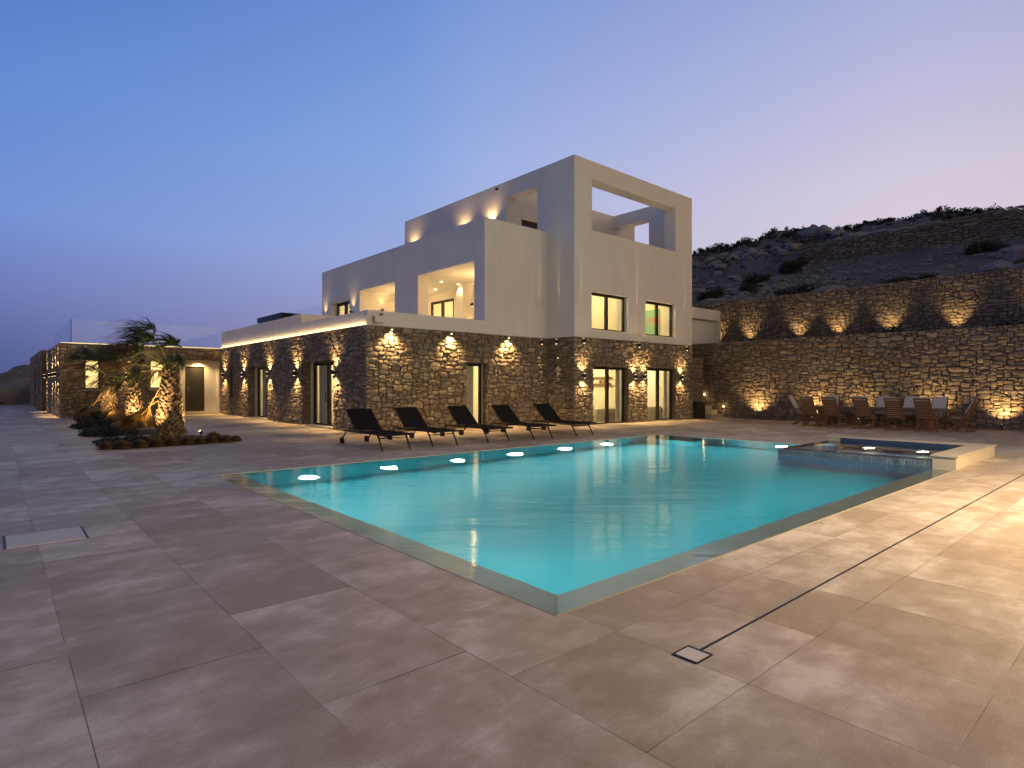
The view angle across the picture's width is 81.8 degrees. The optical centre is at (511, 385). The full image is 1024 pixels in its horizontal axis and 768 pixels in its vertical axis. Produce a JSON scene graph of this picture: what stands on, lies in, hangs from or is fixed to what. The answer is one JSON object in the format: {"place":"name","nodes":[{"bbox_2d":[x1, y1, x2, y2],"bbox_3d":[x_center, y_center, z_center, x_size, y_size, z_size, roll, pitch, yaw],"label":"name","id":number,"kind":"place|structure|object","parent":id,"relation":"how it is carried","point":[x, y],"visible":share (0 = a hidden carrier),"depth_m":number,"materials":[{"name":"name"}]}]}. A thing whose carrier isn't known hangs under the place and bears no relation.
{"place":"outdoors","nodes":[
{"label":"outdoors","id":0,"kind":"place"},
{"bbox_2d":[0,365,29,404],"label":"rocky ground","id":1,"kind":"structure","parent":0,"point":[15,372],"depth_m":53.33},
{"bbox_2d":[0,384,29,404],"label":"boulder","id":2,"kind":"object","parent":1,"relation":"on","point":[13,394],"visible":0.69,"depth_m":43.89,"materials":[{"name":"stone"}]},
{"bbox_2d":[232,435,242,440],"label":"grass tuft","id":3,"kind":"object","parent":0,"point":[236,438],"visible":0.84,"depth_m":16.07,"materials":[{"name":"plant"}]},
{"bbox_2d":[0,405,1023,767],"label":"patio","id":4,"kind":"structure","parent":0,"point":[182,607],"depth_m":3.82,"materials":[{"name":"beige tile"}]},
{"bbox_2d":[3,526,88,548],"bbox_3d":[-4.918,1.607,6.240,0.680,0.026,0.650,0,0,-41],"label":"access cover","id":5,"kind":"object","parent":4,"relation":"on","point":[36,538],"visible":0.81,"depth_m":6.21,"materials":[{"name":"stone"}]},
{"bbox_2d":[68,425,104,429],"bbox_3d":[-14.641,1.462,21.423,2.250,0.032,3.155,0,0,-41],"label":"soil bed","id":6,"kind":"object","parent":4,"relation":"on","point":[85,427],"visible":0.16,"depth_m":20.64,"materials":[{"name":"brown soil"}]},
{"bbox_2d":[71,417,117,428],"bbox_3d":[-14.821,1.403,21.270,1.686,0.445,2.798,0,0,-41],"label":"ground cover","id":7,"kind":"object","parent":6,"relation":"on","point":[86,424],"visible":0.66,"depth_m":21.04,"materials":[{"name":"green plant"}]},
{"bbox_2d":[62,335,155,427],"bbox_3d":[-14.205,0.004,20.746,3.454,3.651,2.467,0,0,30],"label":"palm tree","id":8,"kind":"object","parent":6,"relation":"on","point":[134,398],"visible":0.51,"depth_m":20.55,"materials":[{"name":"green plant"}]},
{"bbox_2d":[79,429,156,436],"bbox_3d":[-12.295,1.480,18.706,2.264,0.031,2.680,0,0,-41],"label":"soil bed","id":9,"kind":"object","parent":4,"relation":"on","point":[147,431],"visible":0.49,"depth_m":18.34,"materials":[{"name":"brown soil"}]},
{"bbox_2d":[77,424,139,436],"bbox_3d":[-12.533,1.418,18.331,1.576,0.463,2.467,0,0,-41],"label":"ground cover","id":10,"kind":"object","parent":9,"relation":"on","point":[99,431],"visible":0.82,"depth_m":17.72,"materials":[{"name":"green plant"}]},
{"bbox_2d":[30,342,221,417],"bbox_3d":[-25.236,-0.162,37.130,7.061,3.724,23.880,0,0,-41],"label":"stone annex","id":11,"kind":"object","parent":4,"relation":"on","point":[200,382],"visible":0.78,"depth_m":29.77,"materials":[{"name":"brown stone"}]},
{"bbox_2d":[84,359,99,388],"bbox_3d":[-19.354,-0.530,27.254,0.620,1.380,0.070,0,0,-41],"label":"window","id":12,"kind":"structure","parent":11,"relation":"in","point":[87,359],"depth_m":27.13,"materials":[{"name":"beige glass"}]},
{"bbox_2d":[70,322,211,348],"bbox_3d":[-20.907,-2.470,32.520,6.180,1.140,9.920,0,0,-41],"label":"glass railing","id":13,"kind":"object","parent":11,"relation":"on","point":[148,345],"visible":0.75,"depth_m":28.15,"materials":[{"name":"glass"}]},
{"bbox_2d":[185,366,203,410],"bbox_3d":[-16.336,0.170,30.448,0.910,2.300,0.140,0,0,-41],"label":"entrance door","id":14,"kind":"structure","parent":11,"relation":"in","point":[194,376],"depth_m":30.44,"materials":[{"name":"wood"}]},
{"bbox_2d":[92,435,219,447],"bbox_3d":[-9.655,1.501,16.124,2.845,0.036,3.442,0,0,-41],"label":"soil bed","id":15,"kind":"object","parent":4,"relation":"on","point":[181,438],"visible":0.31,"depth_m":16.41,"materials":[{"name":"brown soil"}]},
{"bbox_2d":[94,441,114,449],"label":"grass tuft","id":16,"kind":"object","parent":15,"relation":"on","point":[107,445],"visible":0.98,"depth_m":14.02,"materials":[{"name":"plant"}]},
{"bbox_2d":[95,434,145,445],"bbox_3d":[-9.989,1.450,15.160,1.153,0.415,1.390,0,0,-41],"label":"ground cover","id":17,"kind":"object","parent":15,"relation":"on","point":[126,438],"visible":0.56,"depth_m":15.12,"materials":[{"name":"green plant"}]},
{"bbox_2d":[113,440,132,448],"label":"grass tuft","id":18,"kind":"object","parent":15,"relation":"on","point":[123,444],"visible":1,"depth_m":14.17,"materials":[{"name":"plant"}]},
{"bbox_2d":[93,315,185,437],"bbox_3d":[-10.752,-0.254,16.988,2.541,3.639,2.570,0,0,-36],"label":"palm tree","id":19,"kind":"object","parent":15,"relation":"on","point":[169,419],"visible":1,"depth_m":16.76,"materials":[{"name":"green plant"}]},
{"bbox_2d":[131,439,149,447],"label":"grass tuft","id":20,"kind":"object","parent":15,"relation":"on","point":[139,443],"visible":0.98,"depth_m":14.43,"materials":[{"name":"plant"}]},
{"bbox_2d":[137,434,155,444],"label":"grass tuft","id":21,"kind":"object","parent":15,"relation":"on","point":[149,437],"visible":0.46,"depth_m":15.07,"materials":[{"name":"plant"}]},
{"bbox_2d":[148,438,166,446],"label":"grass tuft","id":22,"kind":"object","parent":15,"relation":"on","point":[156,442],"visible":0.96,"depth_m":14.73,"materials":[{"name":"plant"}]},
{"bbox_2d":[157,434,171,440],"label":"grass tuft","id":23,"kind":"object","parent":15,"relation":"on","point":[161,437],"visible":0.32,"depth_m":15.49,"materials":[{"name":"plant"}]},
{"bbox_2d":[163,437,181,445],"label":"grass tuft","id":24,"kind":"object","parent":15,"relation":"on","point":[172,441],"visible":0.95,"depth_m":14.92,"materials":[{"name":"plant"}]},
{"bbox_2d":[180,436,195,444],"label":"grass tuft","id":25,"kind":"object","parent":15,"relation":"on","point":[187,440],"visible":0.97,"depth_m":15.20,"materials":[{"name":"plant"}]},
{"bbox_2d":[193,436,207,443],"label":"grass tuft","id":26,"kind":"object","parent":15,"relation":"on","point":[200,440],"visible":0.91,"depth_m":15.42,"materials":[{"name":"plant"}]},
{"bbox_2d":[205,436,219,442],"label":"grass tuft","id":27,"kind":"object","parent":15,"relation":"on","point":[211,439],"visible":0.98,"depth_m":15.59,"materials":[{"name":"plant"}]},
{"bbox_2d":[204,431,221,439],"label":"grass tuft","id":28,"kind":"object","parent":15,"relation":"on","point":[215,434],"visible":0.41,"depth_m":16.05,"materials":[{"name":"plant"}]},
{"bbox_2d":[219,435,232,442],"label":"grass tuft","id":29,"kind":"object","parent":15,"relation":"on","point":[226,438],"visible":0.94,"depth_m":15.82,"materials":[{"name":"plant"}]},
{"bbox_2d":[340,408,413,451],"bbox_3d":[-3.571,1.118,15.404,0.840,0.982,2.525,0,0,-41],"label":"sun lounger","id":30,"kind":"object","parent":4,"relation":"on","point":[363,419],"visible":1,"depth_m":15.75,"materials":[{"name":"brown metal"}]},
{"bbox_2d":[388,407,460,446],"bbox_3d":[-2.493,1.118,16.481,0.840,0.982,2.525,0,0,-41],"label":"sun lounger","id":31,"kind":"object","parent":4,"relation":"on","point":[409,417],"visible":0.94,"depth_m":16.81,"materials":[{"name":"black fabric"}]},
{"bbox_2d":[219,154,692,431],"bbox_3d":[-5.439,-3.600,32.773,17.531,10.600,25.516,0,0,-41],"label":"villa","id":32,"kind":"object","parent":4,"relation":"on","point":[523,264],"visible":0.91,"depth_m":23.63,"materials":[{"name":"paint"}]},
{"bbox_2d":[258,367,267,416],"bbox_3d":[-10.975,0.320,26.523,0.135,2.320,2.530,0,0,-41],"label":"glass door","id":33,"kind":"structure","parent":32,"relation":"in","point":[259,368],"depth_m":27.39,"materials":[{"name":"black metal"}]},
{"bbox_2d":[257,312,297,323],"bbox_3d":[-15.033,-3.190,38.274,1.400,2.580,4.400,0,0,-41],"label":"terrace canopy","id":34,"kind":"object","parent":32,"relation":"on","point":[280,315],"visible":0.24,"depth_m":37.09,"materials":[{"name":"black metal"}]},
{"bbox_2d":[313,362,333,425],"bbox_3d":[-6.710,0.320,21.651,0.135,2.360,2.680,0,0,-41],"label":"glass door","id":35,"kind":"structure","parent":32,"relation":"in","point":[328,364],"depth_m":21.67,"materials":[{"name":"black metal"}]},
{"bbox_2d":[337,301,348,315],"bbox_3d":[-8.679,-3.270,30.992,0.092,2.240,2.070,0,0,-41],"label":"window","id":36,"kind":"structure","parent":32,"relation":"in","point":[345,304],"depth_m":31.24,"materials":[{"name":"black glass"}]},
{"bbox_2d":[373,315,384,322],"bbox_3d":[-4.226,-2.105,18.779,0.340,0.210,0.145,0,0,-41],"label":"parapet light","id":37,"kind":"object","parent":32,"relation":"attached to","point":[378,319],"visible":1,"depth_m":18.71,"materials":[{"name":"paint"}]},
{"bbox_2d":[431,298,453,317],"bbox_3d":[-3.487,-3.150,29.874,0.092,2.300,2.050,0,0,-41],"label":"sliding door","id":38,"kind":"structure","parent":32,"relation":"in","point":[442,302],"depth_m":29.83,"materials":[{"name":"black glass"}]},
{"bbox_2d":[466,363,480,423],"bbox_3d":[-1.543,0.340,21.848,0.980,2.320,0.070,0,0,-41],"label":"glass door","id":39,"kind":"structure","parent":32,"relation":"in","point":[468,364],"depth_m":22.11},
{"bbox_2d":[522,220,536,228],"bbox_3d":[1.109,-6.785,27.844,2.450,1.670,0.320,0,0,-41],"label":"window","id":40,"kind":"structure","parent":32,"relation":"in","point":[525,223],"depth_m":27.55,"materials":[{"name":"black glass"}]},
{"bbox_2d":[592,293,623,331],"bbox_3d":[3.887,-2.985,24.352,2.310,1.510,0.135,0,0,-41],"label":"window","id":41,"kind":"structure","parent":32,"relation":"in","point":[606,297],"depth_m":24.36,"materials":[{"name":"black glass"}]},
{"bbox_2d":[593,367,623,423],"bbox_3d":[3.924,0.420,24.385,2.210,2.360,0.135,0,0,-41],"label":"glass door","id":42,"kind":"structure","parent":32,"relation":"in","point":[606,369],"depth_m":24.40,"materials":[{"name":"black metal"}]},
{"bbox_2d":[645,309,659,334],"bbox_3d":[6.660,-3.025,29.222,0.040,1.350,1.500,0,0,-41],"label":"wall painting","id":43,"kind":"object","parent":32,"relation":"attached to","point":[649,321],"depth_m":28.99,"materials":[{"name":"fabric"}]},
{"bbox_2d":[645,301,671,336],"bbox_3d":[6.528,-2.965,26.664,2.290,1.530,0.135,0,0,-41],"label":"window","id":44,"kind":"structure","parent":32,"relation":"in","point":[646,302],"depth_m":26.68,"materials":[{"name":"black glass"}]},
{"bbox_2d":[647,368,671,420],"bbox_3d":[6.584,0.415,26.713,2.140,2.370,0.135,0,0,-41],"label":"glass door","id":45,"kind":"structure","parent":32,"relation":"in","point":[649,369],"depth_m":26.71,"materials":[{"name":"black metal"}]},
{"bbox_2d":[440,406,512,442],"bbox_3d":[-1.107,1.118,17.614,0.840,0.982,2.525,0,0,-42],"label":"sun lounger","id":46,"kind":"object","parent":4,"relation":"on","point":[462,416],"visible":0.93,"depth_m":17.93,"materials":[{"name":"black fabric"}]},
{"bbox_2d":[485,405,556,439],"bbox_3d":[0.206,1.118,18.618,0.840,0.982,2.525,0,0,-42],"label":"sun lounger","id":47,"kind":"object","parent":4,"relation":"on","point":[506,415],"visible":0.9,"depth_m":18.91,"materials":[{"name":"black fabric"}]},
{"bbox_2d":[526,403,596,435],"bbox_3d":[1.613,1.118,19.836,0.840,0.982,2.525,0,0,-41],"label":"sun lounger","id":48,"kind":"object","parent":4,"relation":"on","point":[547,413],"visible":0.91,"depth_m":20.16,"materials":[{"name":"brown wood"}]},
{"bbox_2d":[213,434,954,616],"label":"swimming pool","id":49,"kind":"structure","parent":4,"relation":"in","point":[580,607],"depth_m":6.41,"materials":[{"name":"paint"}]},
{"bbox_2d":[217,434,953,614],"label":"water","id":50,"kind":"structure","parent":49,"relation":"in","point":[556,529],"depth_m":8.12,"materials":[{"name":"teal liquid"}]},
{"bbox_2d":[778,435,996,470],"bbox_3d":[8.534,2.337,13.578,3.430,2.006,3.490,0,0,-41],"label":"spa tub","id":51,"kind":"object","parent":49,"relation":"in","point":[959,455],"visible":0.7,"depth_m":12.60,"materials":[{"name":"beige stone"}]},
{"bbox_2d":[782,440,952,459],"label":"water","id":52,"kind":"structure","parent":51,"relation":"in","point":[894,450],"depth_m":13.42,"materials":[{"name":"blue liquid"}]},
{"bbox_2d":[672,645,712,664],"bbox_3d":[1.071,1.607,3.513,0.180,0.026,0.169,0,0,-41],"label":"drain cover","id":53,"kind":"object","parent":4,"relation":"on","point":[691,654],"visible":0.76,"depth_m":3.51,"materials":[{"name":"stone"}]},
{"bbox_2d":[691,357,703,418],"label":"stair wall","id":54,"kind":"structure","parent":4,"relation":"on","point":[697,378],"depth_m":28.57,"materials":[{"name":"stone"}]},
{"bbox_2d":[694,402,704,418],"bbox_3d":[8.963,1.188,28.247,0.540,0.825,0.340,0,0,-41],"label":"black cabinet","id":55,"kind":"object","parent":4,"relation":"on","point":[699,410],"visible":0.98,"depth_m":28.09,"materials":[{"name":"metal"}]},
{"bbox_2d":[702,401,723,418],"bbox_3d":[8.385,0.000,30.896,1.120,3.200,5.152,0,0,-41],"label":"garden stair","id":56,"kind":"object","parent":4,"relation":"on","point":[710,413],"visible":0.16,"depth_m":29.10,"materials":[{"name":"stone"}]},
{"bbox_2d":[787,395,809,424],"bbox_3d":[11.915,1.014,24.432,0.910,1.208,0.590,0,0,43],"label":"garden chair","id":57,"kind":"object","parent":4,"relation":"on","point":[797,410],"visible":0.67,"depth_m":24.43,"materials":[{"name":"white fabric"}]},
{"bbox_2d":[799,396,821,426],"bbox_3d":[11.773,1.014,23.331,0.910,1.208,0.590,0,0,-41],"label":"garden chair","id":58,"kind":"object","parent":4,"relation":"on","point":[808,406],"visible":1,"depth_m":23.19,"materials":[{"name":"brown wood"}]},
{"bbox_2d":[821,396,843,427],"bbox_3d":[12.295,1.014,22.704,0.910,1.208,0.590,0,0,-44],"label":"garden chair","id":59,"kind":"object","parent":4,"relation":"on","point":[829,404],"visible":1,"depth_m":22.56,"materials":[{"name":"brown wood"}]},
{"bbox_2d":[828,395,840,424],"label":"garden chair","id":60,"kind":"object","parent":4,"relation":"on","point":[837,400],"visible":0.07,"depth_m":24.42,"materials":[{"name":"white fabric"}]},
{"bbox_2d":[846,396,866,425],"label":"garden chair","id":61,"kind":"object","parent":4,"relation":"on","point":[851,413],"visible":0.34,"depth_m":23.59,"materials":[{"name":"brown wood"}]},
{"bbox_2d":[691,324,1023,430],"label":"retaining wall","id":62,"kind":"structure","parent":4,"relation":"on","point":[961,369],"depth_m":24.31,"materials":[{"name":"stone"}]},
{"bbox_2d":[701,474,1023,649],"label":"slot drain","id":63,"kind":"object","parent":4,"relation":"on","point":[749,623],"visible":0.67,"depth_m":4.80,"materials":[{"name":"black metal"}]},
{"bbox_2d":[852,397,876,429],"bbox_3d":[13.025,1.014,21.871,0.910,1.208,0.590,0,0,-39],"label":"garden chair","id":64,"kind":"object","parent":4,"relation":"on","point":[861,407],"visible":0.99,"depth_m":21.74,"materials":[{"name":"brown wood"}]},
{"bbox_2d":[871,396,890,426],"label":"garden chair","id":65,"kind":"object","parent":4,"relation":"on","point":[880,401],"visible":0.55,"depth_m":23.10,"materials":[{"name":"white fabric"}]},
{"bbox_2d":[814,405,953,430],"bbox_3d":[13.778,1.210,22.595,1.059,0.780,4.850,0,0,-41],"label":"dining table","id":66,"kind":"object","parent":4,"relation":"on","point":[926,424],"visible":0.5,"depth_m":21.87,"materials":[{"name":"brown wood"}]},
{"bbox_2d":[883,397,907,430],"bbox_3d":[13.710,1.014,21.149,0.910,1.208,0.590,0,0,-43],"label":"garden chair","id":67,"kind":"object","parent":4,"relation":"on","point":[893,410],"visible":1,"depth_m":21.01,"materials":[{"name":"brown wood"}]},
{"bbox_2d":[896,396,919,428],"bbox_3d":[14.917,1.014,22.302,0.910,1.208,0.590,0,0,-38],"label":"garden chair","id":68,"kind":"object","parent":4,"relation":"on","point":[908,402],"visible":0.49,"depth_m":22.39,"materials":[{"name":"white fabric"}]},
{"bbox_2d":[913,398,939,432],"bbox_3d":[14.297,1.014,20.417,0.910,1.208,0.590,0,0,-38],"label":"garden chair","id":69,"kind":"object","parent":4,"relation":"on","point":[923,408],"visible":1,"depth_m":20.29,"materials":[{"name":"brown wood"}]},
{"bbox_2d":[931,397,948,429],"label":"garden chair","id":70,"kind":"object","parent":4,"relation":"on","point":[939,402],"visible":0.54,"depth_m":21.66,"materials":[{"name":"white fabric"}]},
{"bbox_2d":[945,398,981,431],"bbox_3d":[15.699,1.014,20.569,0.590,1.208,0.910,0,0,-34],"label":"garden chair","id":71,"kind":"object","parent":4,"relation":"on","point":[970,410],"visible":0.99,"depth_m":20.46,"materials":[{"name":"brown wood"}]},
{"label":"soil bed","id":72,"kind":"structure","parent":4,"relation":"on","visible":0},
{"bbox_2d":[49,344,124,420],"bbox_3d":[-17.563,0.074,24.288,2.847,3.686,3.036,0,0,-41],"label":"palm tree","id":73,"kind":"object","parent":72,"relation":"on","point":[109,409],"visible":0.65,"depth_m":24.34,"materials":[{"name":"green plant"}]},
{"bbox_2d":[73,411,106,421],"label":"ground cover","id":74,"kind":"object","parent":72,"relation":"on","point":[93,415],"visible":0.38,"depth_m":24.36,"materials":[{"name":"green plant"}]},
{"bbox_2d":[0,0,1023,372],"label":"sky","id":75,"kind":"structure","parent":0,"point":[185,166],"materials":[{"name":"blue"}]},
{"bbox_2d":[692,210,1023,303],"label":"hillside","id":76,"kind":"structure","parent":0,"point":[757,265],"depth_m":36.46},
{"bbox_2d":[696,285,724,301],"bbox_3d":[12.654,-5.678,37.273,1.498,1.379,2.097,0,0,-41],"label":"bush","id":77,"kind":"object","parent":76,"relation":"on","point":[715,293],"visible":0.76,"depth_m":37.23,"materials":[{"name":"green plant"}]},
{"bbox_2d":[705,260,722,268],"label":"boulder","id":78,"kind":"object","parent":76,"relation":"on","point":[712,264],"visible":0.7,"depth_m":44.31,"materials":[{"name":"stone"}]},
{"bbox_2d":[713,297,731,302],"bbox_3d":[12.131,-4.861,34.054,0.680,0.461,1.072,0,0,-41],"label":"boulder","id":79,"kind":"object","parent":76,"relation":"on","point":[722,299],"visible":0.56,"depth_m":33.88,"materials":[{"name":"stone"}]},
{"bbox_2d":[717,253,729,260],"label":"boulder","id":80,"kind":"object","parent":76,"relation":"on","point":[721,256],"visible":0.56,"depth_m":46.97,"materials":[{"name":"stone"}]},
{"bbox_2d":[729,252,742,257],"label":"boulder","id":81,"kind":"object","parent":76,"relation":"on","point":[738,254],"visible":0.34,"depth_m":46.20,"materials":[{"name":"stone"}]},
{"bbox_2d":[739,282,762,292],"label":"bush","id":82,"kind":"object","parent":76,"relation":"on","point":[748,287],"visible":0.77,"depth_m":36.11,"materials":[{"name":"green plant"}]},
{"bbox_2d":[747,248,757,252],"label":"boulder","id":83,"kind":"object","parent":76,"relation":"on","point":[752,250],"visible":0.45,"depth_m":45.37,"materials":[{"name":"stone"}]},
{"bbox_2d":[741,272,770,285],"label":"bush","id":84,"kind":"object","parent":76,"relation":"on","point":[756,279],"visible":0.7,"depth_m":38.15,"materials":[{"name":"green plant"}]},
{"bbox_2d":[769,247,780,251],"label":"boulder","id":85,"kind":"object","parent":76,"relation":"on","point":[773,248],"visible":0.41,"depth_m":43.02,"materials":[{"name":"stone"}]},
{"bbox_2d":[778,256,806,274],"bbox_3d":[18.361,-7.729,38.681,1.800,1.539,1.320,0,0,-5],"label":"bush","id":86,"kind":"object","parent":76,"relation":"on","point":[793,266],"visible":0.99,"depth_m":38.55,"materials":[{"name":"green plant"}]},
{"bbox_2d":[784,243,801,250],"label":"boulder","id":87,"kind":"object","parent":76,"relation":"on","point":[794,245],"visible":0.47,"depth_m":41.01,"materials":[{"name":"stone"}]},
{"bbox_2d":[772,283,820,296],"bbox_3d":[15.578,-4.946,31.373,1.549,1.012,3.403,0,0,-41],"label":"bush","id":88,"kind":"object","parent":76,"relation":"on","point":[805,288],"visible":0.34,"depth_m":31.55,"materials":[{"name":"green plant"}]},
{"bbox_2d":[796,226,830,237],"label":"boulder","id":89,"kind":"object","parent":76,"relation":"on","point":[808,232],"visible":0.66,"depth_m":44.82,"materials":[{"name":"stone"}]},
{"bbox_2d":[818,225,829,237],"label":"boulder","id":90,"kind":"object","parent":76,"relation":"on","point":[822,229],"visible":0.66,"depth_m":44.16,"materials":[{"name":"stone"}]},
{"bbox_2d":[810,285,845,293],"bbox_3d":[16.003,-4.770,30.055,1.647,0.634,0.896,0,0,24],"label":"boulder","id":91,"kind":"object","parent":76,"relation":"on","point":[830,287],"visible":0.31,"depth_m":29.73,"materials":[{"name":"stone"}]},
{"bbox_2d":[692,218,1012,305],"bbox_3d":[19.346,-7.975,36.993,16.606,7.038,34.414,0,0,-41],"label":"rubble","id":92,"kind":"object","parent":76,"relation":"on","point":[734,292],"visible":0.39,"depth_m":35.70,"materials":[{"name":"stone"}]},
{"bbox_2d":[692,203,1012,277],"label":"scrub","id":93,"kind":"object","parent":76,"relation":"on","point":[748,240],"visible":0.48,"depth_m":44.12,"materials":[{"name":"green plant"}]},
{"bbox_2d":[842,231,869,239],"bbox_3d":[22.451,-9.745,38.466,1.774,0.590,1.071,0,0,35],"label":"boulder","id":94,"kind":"object","parent":76,"relation":"on","point":[861,234],"visible":0.48,"depth_m":38.20,"materials":[{"name":"stone"}]},
{"bbox_2d":[692,268,1023,342],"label":"retaining wall","id":95,"kind":"structure","parent":76,"relation":"on","point":[969,301],"depth_m":26.97,"materials":[{"name":"stone"}]},
{"bbox_2d":[865,228,894,236],"bbox_3d":[23.309,-9.572,37.564,1.205,0.617,2.257,0,0,-20],"label":"boulder","id":96,"kind":"object","parent":76,"relation":"on","point":[879,231],"visible":0.31,"depth_m":37.11,"materials":[{"name":"stone"}]},
{"bbox_2d":[873,274,936,283],"bbox_3d":[18.216,-4.742,27.474,1.295,0.805,2.753,0,0,-41],"label":"bush","id":97,"kind":"object","parent":76,"relation":"on","point":[902,278],"visible":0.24,"depth_m":27.24,"materials":[{"name":"green plant"}]},
{"bbox_2d":[797,205,1023,265],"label":"dry stone wall","id":98,"kind":"structure","parent":76,"relation":"on","point":[1007,225],"depth_m":33.63,"materials":[{"name":"stone"}]},
{"bbox_2d":[963,240,1009,254],"bbox_3d":[24.549,-6.982,30.618,1.467,1.101,1.962,0,0,-41],"label":"bush","id":99,"kind":"object","parent":76,"relation":"on","point":[975,248],"visible":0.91,"depth_m":30.52,"materials":[{"name":"green plant"}]},
{"bbox_2d":[977,260,1013,273],"bbox_3d":[21.819,-5.300,26.645,1.018,0.740,1.348,0,0,-41],"label":"boulder","id":100,"kind":"object","parent":76,"relation":"on","point":[998,265],"visible":0.69,"depth_m":26.43,"materials":[{"name":"stone"}]},
{"bbox_2d":[997,247,1009,254],"bbox_3d":[24.080,-6.454,28.720,0.757,0.460,0.662,0,0,11],"label":"boulder","id":101,"kind":"object","parent":76,"relation":"on","point":[1004,250],"visible":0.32,"depth_m":28.59,"materials":[{"name":"stone"}]},
{"bbox_2d":[1006,244,1023,263],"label":"boulder","id":102,"kind":"object","parent":76,"relation":"on","point":[1015,254],"visible":0.73,"depth_m":26.79,"materials":[{"name":"stone"}]},
{"bbox_2d":[1008,262,1023,271],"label":"boulder","id":103,"kind":"object","parent":76,"relation":"on","point":[1019,265],"visible":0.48,"depth_m":25.48,"materials":[{"name":"stone"}]},
{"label":"soil strip","id":104,"kind":"structure","parent":0,"visible":0},
{"bbox_2d":[692,307,720,343],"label":"white pavilion","id":105,"kind":"structure","parent":104,"relation":"on","point":[706,325],"depth_m":31.75,"materials":[{"name":"paint"}]},
{"bbox_2d":[867,323,901,334],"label":"wall plant","id":106,"kind":"object","parent":104,"relation":"on","point":[886,330],"depth_m":25.50,"materials":[{"name":"green plant"}]},
{"bbox_2d":[984,319,1023,327],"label":"wall plant","id":107,"kind":"object","parent":104,"relation":"on","point":[1006,323],"depth_m":22.51,"materials":[{"name":"green plant"}]}
]}

